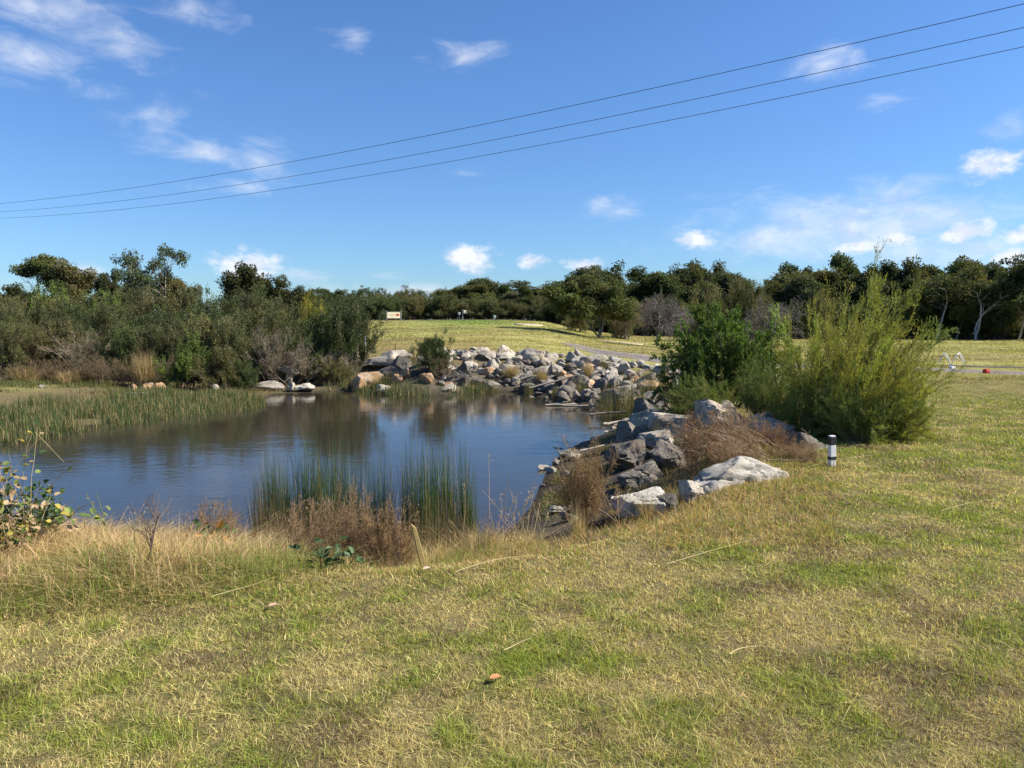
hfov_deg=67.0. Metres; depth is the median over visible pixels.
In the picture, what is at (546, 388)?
boulder
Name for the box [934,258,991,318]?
gum tree
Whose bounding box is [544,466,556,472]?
stone
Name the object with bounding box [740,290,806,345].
bare tree
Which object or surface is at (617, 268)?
gum tree
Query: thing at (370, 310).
shrub
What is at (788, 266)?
gum tree
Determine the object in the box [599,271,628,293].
gum tree
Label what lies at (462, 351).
boulder
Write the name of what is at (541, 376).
grass clump
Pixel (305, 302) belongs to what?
shrub
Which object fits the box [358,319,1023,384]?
fairway grass
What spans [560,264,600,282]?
gum tree
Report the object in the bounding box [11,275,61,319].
shrub
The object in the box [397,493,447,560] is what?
dead reeds
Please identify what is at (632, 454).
boulder
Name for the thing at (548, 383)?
driftwood
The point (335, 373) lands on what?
shrub
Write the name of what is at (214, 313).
shrub
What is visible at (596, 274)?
gum tree
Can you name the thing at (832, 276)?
gum tree
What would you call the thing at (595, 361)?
boulder
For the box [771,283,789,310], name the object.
gum tree
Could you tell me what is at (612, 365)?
boulder
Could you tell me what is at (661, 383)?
grass clump
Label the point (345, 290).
gum tree
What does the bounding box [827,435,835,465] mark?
marker post
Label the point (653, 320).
shrub
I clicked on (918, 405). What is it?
wispy bush
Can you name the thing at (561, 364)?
boulder
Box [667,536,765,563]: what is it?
straw stalk
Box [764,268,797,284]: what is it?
gum tree
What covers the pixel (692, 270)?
gum tree
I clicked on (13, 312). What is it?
shrub
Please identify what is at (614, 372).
boulder
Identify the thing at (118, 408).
reeds
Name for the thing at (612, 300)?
gum tree
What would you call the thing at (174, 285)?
gum tree
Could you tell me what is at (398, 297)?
shrub
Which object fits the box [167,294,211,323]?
shrub
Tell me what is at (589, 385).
boulder
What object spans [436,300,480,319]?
shrub
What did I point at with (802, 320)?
shrub
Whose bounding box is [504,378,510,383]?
boulder
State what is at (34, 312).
shrub
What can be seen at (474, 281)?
gum tree
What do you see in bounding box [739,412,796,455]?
dry bush
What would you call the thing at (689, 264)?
gum tree
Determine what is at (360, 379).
sandstone block
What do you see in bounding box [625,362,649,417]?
grass clump
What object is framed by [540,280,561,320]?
gum tree
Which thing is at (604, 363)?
grass clump
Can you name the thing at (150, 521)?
dry stalks
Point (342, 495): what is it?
reed clump
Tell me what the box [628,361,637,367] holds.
boulder
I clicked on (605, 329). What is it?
shrub
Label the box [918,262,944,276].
gum tree
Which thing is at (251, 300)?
shrub
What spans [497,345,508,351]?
boulder
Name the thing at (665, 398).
dry bush
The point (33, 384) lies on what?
bank grass
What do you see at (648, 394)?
boulder
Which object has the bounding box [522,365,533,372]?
boulder
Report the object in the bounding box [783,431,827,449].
boulder
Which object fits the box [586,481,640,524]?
dry stalks
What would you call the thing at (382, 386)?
boulder
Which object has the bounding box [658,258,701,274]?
gum tree
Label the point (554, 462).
stone
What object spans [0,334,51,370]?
shrub
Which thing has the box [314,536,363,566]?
broad leaved plant
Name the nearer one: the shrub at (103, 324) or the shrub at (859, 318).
the shrub at (103, 324)
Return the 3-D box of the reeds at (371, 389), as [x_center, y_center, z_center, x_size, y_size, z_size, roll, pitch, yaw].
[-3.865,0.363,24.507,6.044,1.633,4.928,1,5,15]
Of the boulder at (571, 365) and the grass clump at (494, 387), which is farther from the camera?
the boulder at (571, 365)
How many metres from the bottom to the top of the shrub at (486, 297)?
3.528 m
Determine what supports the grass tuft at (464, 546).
on the ground at (988, 744)
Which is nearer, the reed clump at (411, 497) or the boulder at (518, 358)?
the reed clump at (411, 497)
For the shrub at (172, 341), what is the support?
on the ground at (988, 744)
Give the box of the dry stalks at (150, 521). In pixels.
[129,504,178,541]
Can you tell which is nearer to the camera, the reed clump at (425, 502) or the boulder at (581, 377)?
the reed clump at (425, 502)
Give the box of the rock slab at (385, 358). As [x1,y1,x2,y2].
[364,350,412,366]
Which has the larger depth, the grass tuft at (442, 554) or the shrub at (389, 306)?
the shrub at (389, 306)
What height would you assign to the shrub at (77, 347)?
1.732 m
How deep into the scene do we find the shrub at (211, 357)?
27.36 m
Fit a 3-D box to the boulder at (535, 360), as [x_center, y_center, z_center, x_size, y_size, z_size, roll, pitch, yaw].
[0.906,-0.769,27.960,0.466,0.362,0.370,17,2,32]
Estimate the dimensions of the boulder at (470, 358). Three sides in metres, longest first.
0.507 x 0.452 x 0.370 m
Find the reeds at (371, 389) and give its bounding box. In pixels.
[322,368,490,399]
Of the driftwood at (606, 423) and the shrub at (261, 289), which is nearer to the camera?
the driftwood at (606, 423)
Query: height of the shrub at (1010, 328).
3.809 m
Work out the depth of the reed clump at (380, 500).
8.19 m
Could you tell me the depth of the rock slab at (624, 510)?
7.49 m
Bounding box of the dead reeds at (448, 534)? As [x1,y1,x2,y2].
[421,496,475,555]
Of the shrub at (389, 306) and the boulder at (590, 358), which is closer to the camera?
the boulder at (590, 358)
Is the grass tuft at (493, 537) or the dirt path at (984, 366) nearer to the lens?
the grass tuft at (493, 537)
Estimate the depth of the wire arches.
26.02 m
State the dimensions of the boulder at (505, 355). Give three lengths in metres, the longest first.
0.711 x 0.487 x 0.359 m
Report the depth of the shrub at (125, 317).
34.41 m
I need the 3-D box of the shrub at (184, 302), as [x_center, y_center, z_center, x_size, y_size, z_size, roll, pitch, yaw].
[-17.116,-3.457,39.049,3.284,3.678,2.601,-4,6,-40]
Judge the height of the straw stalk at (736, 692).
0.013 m
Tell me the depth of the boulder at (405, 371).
26.09 m
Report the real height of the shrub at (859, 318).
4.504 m
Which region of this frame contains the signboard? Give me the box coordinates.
[386,310,401,320]
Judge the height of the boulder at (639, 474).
0.332 m
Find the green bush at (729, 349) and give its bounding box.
[648,299,794,406]
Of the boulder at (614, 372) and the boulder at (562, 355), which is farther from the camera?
the boulder at (562, 355)
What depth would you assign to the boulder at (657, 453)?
9.62 m
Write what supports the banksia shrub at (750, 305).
on the ground at (988, 744)
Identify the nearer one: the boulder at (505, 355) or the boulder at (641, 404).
the boulder at (641, 404)
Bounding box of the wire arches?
[939,353,964,365]
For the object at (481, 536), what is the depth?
6.53 m
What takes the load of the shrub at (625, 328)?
on the ground at (988, 744)
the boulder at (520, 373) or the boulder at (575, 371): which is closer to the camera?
the boulder at (575, 371)
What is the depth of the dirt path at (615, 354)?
31.34 m
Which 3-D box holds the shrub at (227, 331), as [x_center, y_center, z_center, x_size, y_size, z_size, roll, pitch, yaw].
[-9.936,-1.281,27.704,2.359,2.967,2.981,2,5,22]
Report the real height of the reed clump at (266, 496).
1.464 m
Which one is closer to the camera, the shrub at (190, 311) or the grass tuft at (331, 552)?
the grass tuft at (331, 552)
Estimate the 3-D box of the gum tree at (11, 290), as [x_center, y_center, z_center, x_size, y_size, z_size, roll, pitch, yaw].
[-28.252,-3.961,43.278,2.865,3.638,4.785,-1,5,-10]
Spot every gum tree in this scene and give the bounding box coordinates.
[0,281,32,304]
[8,253,66,293]
[32,257,98,311]
[92,267,138,304]
[109,243,190,300]
[113,266,181,299]
[152,273,201,305]
[215,260,273,305]
[249,274,315,316]
[313,287,350,299]
[333,289,365,298]
[343,295,376,301]
[357,285,382,297]
[434,288,455,296]
[451,282,496,302]
[453,293,466,302]
[464,277,515,293]
[493,282,510,299]
[496,290,533,303]
[498,280,533,318]
[510,285,535,309]
[522,286,545,304]
[538,274,638,338]
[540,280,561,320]
[558,273,583,296]
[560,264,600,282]
[567,268,608,295]
[571,259,631,289]
[587,267,628,289]
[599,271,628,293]
[623,265,654,285]
[624,276,667,305]
[626,277,638,289]
[637,271,692,310]
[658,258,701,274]
[667,262,724,309]
[680,264,708,304]
[688,261,705,274]
[710,259,726,273]
[712,268,741,297]
[723,270,748,292]
[729,272,754,293]
[743,277,775,294]
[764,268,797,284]
[764,280,784,305]
[765,271,792,284]
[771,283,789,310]
[778,261,813,275]
[781,273,825,335]
[790,265,847,301]
[828,251,860,282]
[828,274,890,307]
[843,271,890,314]
[852,262,886,299]
[877,259,901,297]
[882,265,908,335]
[889,274,934,318]
[895,254,932,282]
[905,270,975,338]
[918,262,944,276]
[925,267,989,304]
[933,260,991,338]
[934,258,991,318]
[939,278,1023,339]
[943,255,978,273]
[948,259,1015,335]
[982,260,1023,339]
[987,253,1023,269]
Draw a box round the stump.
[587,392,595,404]
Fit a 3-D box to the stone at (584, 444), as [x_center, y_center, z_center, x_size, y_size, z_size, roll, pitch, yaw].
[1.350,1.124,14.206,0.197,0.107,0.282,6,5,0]
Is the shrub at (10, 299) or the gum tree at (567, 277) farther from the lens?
the gum tree at (567, 277)
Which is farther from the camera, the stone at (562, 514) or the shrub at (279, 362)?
the shrub at (279, 362)
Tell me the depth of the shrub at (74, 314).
32.56 m
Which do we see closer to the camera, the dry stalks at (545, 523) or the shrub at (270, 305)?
the dry stalks at (545, 523)
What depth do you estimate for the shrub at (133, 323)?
31.98 m
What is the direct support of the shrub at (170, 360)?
on the ground at (988, 744)
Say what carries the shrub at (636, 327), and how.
on the ground at (988, 744)
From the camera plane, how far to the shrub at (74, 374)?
25.47 m
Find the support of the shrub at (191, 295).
on the ground at (988, 744)
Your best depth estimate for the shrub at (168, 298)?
35.82 m
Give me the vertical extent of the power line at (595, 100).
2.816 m
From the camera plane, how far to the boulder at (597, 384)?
22.88 m
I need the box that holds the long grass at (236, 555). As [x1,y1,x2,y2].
[0,496,583,623]
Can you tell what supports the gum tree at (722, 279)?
on the ground at (988, 744)
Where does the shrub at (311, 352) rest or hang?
on the ground at (988, 744)
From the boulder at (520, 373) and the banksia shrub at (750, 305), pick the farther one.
the banksia shrub at (750, 305)
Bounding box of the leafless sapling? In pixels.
[116,488,176,575]
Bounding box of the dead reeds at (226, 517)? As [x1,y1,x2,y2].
[198,495,248,536]
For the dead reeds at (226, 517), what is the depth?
7.21 m
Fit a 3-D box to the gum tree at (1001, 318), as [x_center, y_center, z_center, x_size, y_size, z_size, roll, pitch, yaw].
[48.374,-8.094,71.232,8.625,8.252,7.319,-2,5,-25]
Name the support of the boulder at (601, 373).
on the ground at (988, 744)
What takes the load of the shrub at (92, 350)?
on the ground at (988, 744)
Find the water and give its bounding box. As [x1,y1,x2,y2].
[0,392,630,566]
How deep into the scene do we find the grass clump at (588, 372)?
24.40 m
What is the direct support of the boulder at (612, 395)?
on the ground at (988, 744)
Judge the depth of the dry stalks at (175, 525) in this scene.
6.45 m
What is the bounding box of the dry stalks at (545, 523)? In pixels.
[505,502,591,540]
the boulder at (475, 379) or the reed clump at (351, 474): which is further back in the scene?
the boulder at (475, 379)
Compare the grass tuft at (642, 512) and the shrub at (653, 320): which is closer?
the grass tuft at (642, 512)
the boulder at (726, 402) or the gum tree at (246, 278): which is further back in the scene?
the gum tree at (246, 278)
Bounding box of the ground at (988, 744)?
[0,320,1023,767]
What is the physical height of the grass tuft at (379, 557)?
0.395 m
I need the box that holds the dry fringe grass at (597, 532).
[437,442,848,565]
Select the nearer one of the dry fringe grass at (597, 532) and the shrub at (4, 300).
the dry fringe grass at (597, 532)
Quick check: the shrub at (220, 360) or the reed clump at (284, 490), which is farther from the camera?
the shrub at (220, 360)
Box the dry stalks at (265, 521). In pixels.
[230,504,299,534]
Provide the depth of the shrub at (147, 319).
30.68 m
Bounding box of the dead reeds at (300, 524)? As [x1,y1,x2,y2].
[275,486,323,561]
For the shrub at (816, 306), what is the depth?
75.21 m
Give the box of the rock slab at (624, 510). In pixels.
[610,486,669,517]
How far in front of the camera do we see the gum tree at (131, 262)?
43.37 m
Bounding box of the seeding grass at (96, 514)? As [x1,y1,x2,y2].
[78,493,108,540]
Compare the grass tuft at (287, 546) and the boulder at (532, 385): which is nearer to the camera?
the grass tuft at (287, 546)
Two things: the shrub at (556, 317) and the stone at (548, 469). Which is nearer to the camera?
the stone at (548, 469)
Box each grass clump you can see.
[486,376,498,393]
[499,362,523,378]
[523,381,534,395]
[531,365,551,383]
[551,383,557,399]
[572,365,588,392]
[579,359,593,377]
[595,378,613,412]
[598,353,613,368]
[610,365,635,418]
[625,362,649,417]
[643,363,655,391]
[655,367,673,400]
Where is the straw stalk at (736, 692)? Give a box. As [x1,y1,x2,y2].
[705,660,759,716]
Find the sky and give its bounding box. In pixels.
[0,0,1023,319]
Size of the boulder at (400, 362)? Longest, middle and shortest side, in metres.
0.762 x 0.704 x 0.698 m
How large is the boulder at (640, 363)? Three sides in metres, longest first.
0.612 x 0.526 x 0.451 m
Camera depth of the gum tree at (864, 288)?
80.86 m
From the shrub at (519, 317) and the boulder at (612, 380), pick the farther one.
the shrub at (519, 317)
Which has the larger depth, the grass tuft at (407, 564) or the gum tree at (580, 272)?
the gum tree at (580, 272)
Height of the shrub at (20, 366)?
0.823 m
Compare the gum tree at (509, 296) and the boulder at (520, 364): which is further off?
the gum tree at (509, 296)
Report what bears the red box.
on the ground at (988, 744)
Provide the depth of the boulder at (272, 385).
25.76 m
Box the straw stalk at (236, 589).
[211,580,267,596]
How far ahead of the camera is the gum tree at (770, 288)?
80.96 m
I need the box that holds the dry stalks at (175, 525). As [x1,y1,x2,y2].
[122,509,212,542]
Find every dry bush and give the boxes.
[179,494,242,542]
[269,494,342,562]
[320,476,380,566]
[351,493,425,568]
[548,428,620,534]
[651,382,688,414]
[663,401,730,478]
[683,409,699,427]
[696,402,764,455]
[697,435,767,465]
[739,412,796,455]
[767,438,827,461]
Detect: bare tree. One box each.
[633,287,686,345]
[661,305,705,335]
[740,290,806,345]
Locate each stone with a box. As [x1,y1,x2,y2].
[537,465,548,469]
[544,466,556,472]
[549,505,567,512]
[551,458,561,464]
[558,449,573,455]
[558,469,570,478]
[559,512,574,520]
[566,453,580,459]
[580,442,590,446]
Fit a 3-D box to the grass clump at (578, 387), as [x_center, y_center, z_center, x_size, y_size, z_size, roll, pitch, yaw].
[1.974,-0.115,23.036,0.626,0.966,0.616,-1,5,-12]
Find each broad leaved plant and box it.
[184,519,255,544]
[288,544,343,570]
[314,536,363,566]
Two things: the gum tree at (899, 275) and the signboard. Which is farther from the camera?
the gum tree at (899, 275)
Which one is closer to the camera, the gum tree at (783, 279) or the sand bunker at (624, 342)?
the sand bunker at (624, 342)
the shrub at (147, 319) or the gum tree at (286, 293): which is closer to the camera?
the shrub at (147, 319)
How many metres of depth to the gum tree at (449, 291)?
85.30 m
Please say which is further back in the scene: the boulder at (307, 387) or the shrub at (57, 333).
the shrub at (57, 333)
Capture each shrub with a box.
[0,293,20,309]
[0,296,17,324]
[0,297,55,366]
[0,315,43,373]
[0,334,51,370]
[1,293,22,308]
[1,360,41,380]
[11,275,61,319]
[15,479,64,535]
[16,300,95,342]
[19,295,61,332]
[22,355,69,379]
[24,280,70,326]
[24,319,101,370]
[29,289,99,320]
[36,327,112,371]
[38,286,92,360]
[43,293,139,364]
[46,279,71,306]
[55,349,110,383]
[56,367,95,381]
[75,280,133,318]
[77,288,130,325]
[77,327,128,379]
[86,310,146,376]
[92,350,143,386]
[97,278,154,322]
[102,321,189,374]
[103,303,136,349]
[125,283,204,326]
[127,316,193,380]
[129,300,182,330]
[135,301,193,348]
[139,356,175,378]
[150,327,211,390]
[156,282,203,315]
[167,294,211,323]
[170,282,217,311]
[174,294,244,334]
[175,317,218,349]
[178,311,236,375]
[186,341,248,391]
[187,283,241,315]
[191,309,273,380]
[192,336,259,372]
[198,296,265,345]
[223,278,284,315]
[225,352,262,390]
[230,302,293,351]
[235,284,288,320]
[235,332,301,381]
[241,293,307,326]
[243,340,334,385]
[244,307,303,353]
[251,319,311,385]
[280,295,350,378]
[280,309,314,354]
[287,289,341,326]
[290,338,328,379]
[297,286,326,344]
[298,361,329,381]
[313,289,335,311]
[316,356,357,385]
[318,289,387,370]
[318,347,362,378]
[326,295,372,348]
[331,293,360,316]
[344,296,383,319]
[359,295,399,319]
[366,289,403,296]
[366,289,407,319]
[376,295,428,319]
[378,288,416,319]
[391,285,437,319]
[399,293,426,319]
[406,300,439,319]
[406,325,456,375]
[415,288,443,319]
[423,287,455,319]
[424,353,462,377]
[429,293,458,319]
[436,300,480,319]
[455,295,509,319]
[456,289,500,319]
[478,299,518,319]
[498,299,518,319]
[502,301,546,320]
[502,302,529,319]
[530,293,553,320]
[532,302,574,323]
[544,302,571,324]
[562,316,593,332]
[576,315,611,331]
[588,299,610,332]
[605,302,643,339]
[607,304,655,335]
[607,320,635,337]
[631,298,664,335]
[639,305,670,335]
[658,287,689,336]
[678,300,698,336]
[687,281,746,342]
[699,274,786,348]
[759,293,781,333]
[769,299,797,338]
[782,297,814,338]
[794,295,837,338]
[796,305,823,338]
[811,291,852,334]
[826,293,860,338]
[834,296,869,338]
[855,286,889,337]
[874,302,909,335]
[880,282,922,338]
[901,300,940,338]
[914,306,944,338]
[923,304,953,337]
[934,287,966,338]
[944,305,993,338]
[944,307,973,338]
[972,308,1023,338]
[980,306,1021,338]
[993,308,1023,338]
[1015,305,1023,338]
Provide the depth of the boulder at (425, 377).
25.25 m
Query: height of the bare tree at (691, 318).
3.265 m
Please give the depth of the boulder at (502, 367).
27.25 m
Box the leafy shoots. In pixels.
[90,506,131,539]
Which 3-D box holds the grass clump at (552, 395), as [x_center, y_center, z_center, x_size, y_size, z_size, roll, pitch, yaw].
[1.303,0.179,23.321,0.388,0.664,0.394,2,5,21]
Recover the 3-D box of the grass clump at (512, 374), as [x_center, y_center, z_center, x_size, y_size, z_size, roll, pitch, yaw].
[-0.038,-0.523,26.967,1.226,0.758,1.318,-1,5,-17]
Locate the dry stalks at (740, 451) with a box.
[652,414,814,465]
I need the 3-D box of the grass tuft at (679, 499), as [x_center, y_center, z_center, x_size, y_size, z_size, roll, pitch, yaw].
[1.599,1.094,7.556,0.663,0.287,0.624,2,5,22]
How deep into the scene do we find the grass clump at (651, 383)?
21.55 m
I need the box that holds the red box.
[982,369,989,372]
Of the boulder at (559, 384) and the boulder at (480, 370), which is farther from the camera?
the boulder at (480, 370)
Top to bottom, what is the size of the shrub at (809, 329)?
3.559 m
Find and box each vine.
[0,431,72,557]
[36,497,104,546]
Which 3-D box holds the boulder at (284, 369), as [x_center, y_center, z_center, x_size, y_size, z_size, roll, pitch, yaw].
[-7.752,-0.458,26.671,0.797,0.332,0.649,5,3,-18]
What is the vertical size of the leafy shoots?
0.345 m
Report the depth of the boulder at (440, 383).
25.32 m
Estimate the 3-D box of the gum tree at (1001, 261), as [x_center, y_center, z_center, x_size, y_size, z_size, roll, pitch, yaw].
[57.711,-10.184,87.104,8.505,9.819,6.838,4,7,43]
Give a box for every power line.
[0,4,1022,203]
[3,27,1023,211]
[14,46,1023,217]
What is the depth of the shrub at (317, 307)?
39.47 m
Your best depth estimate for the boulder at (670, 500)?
7.36 m
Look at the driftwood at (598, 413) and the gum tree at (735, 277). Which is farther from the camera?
the gum tree at (735, 277)
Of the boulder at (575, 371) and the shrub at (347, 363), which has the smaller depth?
the boulder at (575, 371)
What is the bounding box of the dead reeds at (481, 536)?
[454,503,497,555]
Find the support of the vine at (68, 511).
on the ground at (988, 744)
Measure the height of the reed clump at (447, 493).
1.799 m
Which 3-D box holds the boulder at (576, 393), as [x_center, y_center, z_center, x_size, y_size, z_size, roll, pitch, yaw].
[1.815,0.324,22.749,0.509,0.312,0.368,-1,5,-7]
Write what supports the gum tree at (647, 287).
on the ground at (988, 744)
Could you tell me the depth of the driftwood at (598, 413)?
18.45 m
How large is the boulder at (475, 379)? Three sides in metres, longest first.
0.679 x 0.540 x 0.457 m
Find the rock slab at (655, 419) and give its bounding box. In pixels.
[648,412,696,435]
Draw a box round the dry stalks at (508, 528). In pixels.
[449,507,535,547]
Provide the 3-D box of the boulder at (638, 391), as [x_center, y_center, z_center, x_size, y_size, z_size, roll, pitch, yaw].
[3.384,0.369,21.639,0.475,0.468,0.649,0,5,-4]
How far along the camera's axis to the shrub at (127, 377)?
25.14 m
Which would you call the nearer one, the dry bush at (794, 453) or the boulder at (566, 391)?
the dry bush at (794, 453)
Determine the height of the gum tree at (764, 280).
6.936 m
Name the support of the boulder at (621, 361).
on the ground at (988, 744)
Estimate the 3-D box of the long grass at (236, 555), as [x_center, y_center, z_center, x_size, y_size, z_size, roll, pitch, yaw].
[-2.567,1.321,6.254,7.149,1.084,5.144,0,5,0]
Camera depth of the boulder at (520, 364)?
27.60 m
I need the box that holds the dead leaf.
[490,673,501,678]
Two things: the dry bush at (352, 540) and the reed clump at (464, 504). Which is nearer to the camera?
the dry bush at (352, 540)
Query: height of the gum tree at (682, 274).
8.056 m
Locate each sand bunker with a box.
[514,323,542,325]
[601,340,647,344]
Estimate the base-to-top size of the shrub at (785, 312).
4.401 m
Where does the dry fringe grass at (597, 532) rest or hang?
on the ground at (988, 744)
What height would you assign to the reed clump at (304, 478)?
1.905 m
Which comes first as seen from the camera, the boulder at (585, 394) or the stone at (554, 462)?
the stone at (554, 462)
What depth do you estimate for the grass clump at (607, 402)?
19.84 m
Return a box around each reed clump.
[243,436,303,537]
[258,432,303,542]
[283,412,336,545]
[304,415,349,548]
[318,419,356,543]
[326,425,381,548]
[358,433,400,547]
[388,397,425,547]
[404,420,446,548]
[417,403,463,543]
[443,428,482,542]
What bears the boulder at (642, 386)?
on the ground at (988, 744)
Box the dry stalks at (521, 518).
[460,452,571,547]
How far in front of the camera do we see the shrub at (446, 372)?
25.99 m
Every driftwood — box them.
[529,376,568,388]
[545,403,580,405]
[563,405,595,406]
[579,444,604,451]
[588,411,626,415]
[602,420,620,424]
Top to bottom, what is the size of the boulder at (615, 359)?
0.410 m
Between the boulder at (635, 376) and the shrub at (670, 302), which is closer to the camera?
the boulder at (635, 376)
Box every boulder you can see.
[142,383,154,388]
[255,380,284,390]
[276,366,298,375]
[284,374,293,385]
[286,382,294,391]
[294,383,314,390]
[376,384,388,392]
[379,366,400,376]
[391,374,402,383]
[392,355,410,370]
[401,368,410,378]
[419,373,433,383]
[437,380,445,385]
[441,387,451,391]
[443,377,456,384]
[444,384,455,390]
[447,370,471,385]
[451,362,471,377]
[460,349,475,355]
[461,352,469,359]
[463,355,473,361]
[465,361,472,368]
[470,365,477,370]
[471,376,482,384]
[475,347,482,353]
[476,367,483,372]
[479,350,496,359]
[483,366,495,374]
[484,380,500,389]
[486,374,495,378]
[487,359,498,369]
[496,351,514,358]
[496,368,504,374]
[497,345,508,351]
[499,364,515,371]
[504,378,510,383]
[505,369,524,376]
[511,376,520,384]
[512,355,522,361]
[513,361,523,368]
[519,373,533,381]
[521,348,543,360]
[522,359,530,364]
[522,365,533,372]
[522,382,537,391]
[524,375,536,383]
[532,357,539,365]
[534,366,548,373]
[539,357,553,365]
[542,384,554,391]
[544,354,558,360]
[545,372,556,379]
[548,362,563,373]
[554,376,569,386]
[555,371,566,376]
[555,381,575,400]
[557,361,565,366]
[558,353,565,357]
[565,362,577,370]
[566,351,575,360]
[570,369,580,374]
[571,357,580,363]
[572,374,588,384]
[572,390,580,398]
[574,349,583,356]
[576,360,584,367]
[580,353,601,363]
[581,390,596,399]
[585,379,594,388]
[589,369,605,378]
[591,375,600,381]
[591,388,600,393]
[592,357,605,365]
[593,378,607,390]
[601,386,628,410]
[604,374,615,380]
[604,438,645,469]
[606,368,618,375]
[607,376,620,386]
[608,363,619,367]
[611,357,627,362]
[615,420,644,443]
[616,359,625,363]
[617,363,631,373]
[617,460,663,489]
[620,380,632,385]
[624,369,636,375]
[627,373,638,380]
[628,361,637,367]
[628,407,670,431]
[629,389,641,400]
[631,360,644,367]
[633,398,655,413]
[636,374,655,382]
[636,429,673,449]
[640,380,657,391]
[643,365,653,370]
[643,391,657,401]
[649,439,685,470]
[653,364,677,375]
[656,493,677,509]
[678,480,705,503]
[694,399,743,427]
[694,456,788,494]
[717,400,735,409]
[729,412,772,433]
[753,417,794,437]
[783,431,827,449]
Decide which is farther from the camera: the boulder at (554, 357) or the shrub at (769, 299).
the shrub at (769, 299)
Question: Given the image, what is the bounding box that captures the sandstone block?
[351,371,384,389]
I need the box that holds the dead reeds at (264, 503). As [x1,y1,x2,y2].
[240,479,291,544]
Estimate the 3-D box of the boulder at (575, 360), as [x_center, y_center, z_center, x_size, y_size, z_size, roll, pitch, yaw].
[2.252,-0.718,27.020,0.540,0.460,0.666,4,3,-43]
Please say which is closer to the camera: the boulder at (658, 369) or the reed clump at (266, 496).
the reed clump at (266, 496)
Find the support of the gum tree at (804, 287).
on the ground at (988, 744)
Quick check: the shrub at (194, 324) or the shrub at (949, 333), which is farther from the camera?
the shrub at (949, 333)
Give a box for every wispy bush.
[655,364,744,414]
[731,340,809,423]
[765,236,966,448]
[765,374,836,438]
[800,350,909,442]
[856,361,944,439]
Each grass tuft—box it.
[1,363,46,381]
[44,366,87,384]
[126,347,166,387]
[147,365,173,386]
[249,528,298,552]
[272,532,307,558]
[304,539,349,564]
[359,535,409,566]
[392,534,434,566]
[409,528,461,562]
[450,521,494,560]
[465,514,516,555]
[557,495,603,538]
[631,488,677,519]
[649,485,700,504]
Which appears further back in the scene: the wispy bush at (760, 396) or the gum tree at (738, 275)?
the gum tree at (738, 275)
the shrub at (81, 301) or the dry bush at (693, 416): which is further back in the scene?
the shrub at (81, 301)
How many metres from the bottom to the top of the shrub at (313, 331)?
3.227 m
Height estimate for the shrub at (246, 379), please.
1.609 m
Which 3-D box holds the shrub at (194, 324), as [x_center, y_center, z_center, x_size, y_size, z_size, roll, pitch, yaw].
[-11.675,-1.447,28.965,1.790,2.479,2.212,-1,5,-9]
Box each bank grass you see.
[0,372,356,417]
[535,429,653,521]
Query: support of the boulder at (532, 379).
on the ground at (988, 744)
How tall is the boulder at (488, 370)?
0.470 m
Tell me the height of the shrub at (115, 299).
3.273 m
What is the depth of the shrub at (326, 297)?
77.39 m
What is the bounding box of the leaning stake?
[410,523,425,566]
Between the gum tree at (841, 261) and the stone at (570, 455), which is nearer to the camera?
the stone at (570, 455)
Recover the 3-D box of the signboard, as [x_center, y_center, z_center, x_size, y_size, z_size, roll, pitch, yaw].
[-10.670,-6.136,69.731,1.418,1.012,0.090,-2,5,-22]
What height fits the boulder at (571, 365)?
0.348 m
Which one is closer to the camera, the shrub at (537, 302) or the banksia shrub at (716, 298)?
the banksia shrub at (716, 298)
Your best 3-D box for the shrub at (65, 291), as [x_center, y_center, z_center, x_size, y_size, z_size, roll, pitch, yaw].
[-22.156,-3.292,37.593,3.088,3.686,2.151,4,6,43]
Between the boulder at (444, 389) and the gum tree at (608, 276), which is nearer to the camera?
the boulder at (444, 389)
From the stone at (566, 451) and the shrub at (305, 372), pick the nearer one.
the stone at (566, 451)
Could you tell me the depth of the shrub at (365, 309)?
78.14 m
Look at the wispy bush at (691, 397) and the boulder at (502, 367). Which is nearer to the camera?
the wispy bush at (691, 397)
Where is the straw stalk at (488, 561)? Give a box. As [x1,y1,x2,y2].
[456,555,529,571]
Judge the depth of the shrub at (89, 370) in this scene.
25.46 m
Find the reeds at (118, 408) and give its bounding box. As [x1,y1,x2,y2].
[0,382,266,444]
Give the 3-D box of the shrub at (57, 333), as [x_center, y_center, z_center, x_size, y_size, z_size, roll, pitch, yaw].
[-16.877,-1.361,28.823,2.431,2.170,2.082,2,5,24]
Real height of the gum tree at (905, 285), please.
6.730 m
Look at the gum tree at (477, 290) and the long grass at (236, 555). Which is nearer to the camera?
the long grass at (236, 555)
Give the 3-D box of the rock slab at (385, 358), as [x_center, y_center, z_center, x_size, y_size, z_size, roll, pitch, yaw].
[-4.548,-0.946,28.621,1.513,0.663,1.528,4,6,38]
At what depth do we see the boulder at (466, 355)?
28.35 m
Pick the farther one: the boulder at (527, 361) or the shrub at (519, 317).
the shrub at (519, 317)
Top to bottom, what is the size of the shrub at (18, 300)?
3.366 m
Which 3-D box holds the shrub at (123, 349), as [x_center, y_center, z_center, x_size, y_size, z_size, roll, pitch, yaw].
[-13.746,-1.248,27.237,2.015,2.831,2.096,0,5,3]
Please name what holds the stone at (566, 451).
on the ground at (988, 744)
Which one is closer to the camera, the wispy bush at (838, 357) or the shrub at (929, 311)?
the wispy bush at (838, 357)
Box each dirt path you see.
[561,342,1023,374]
[925,365,1023,367]

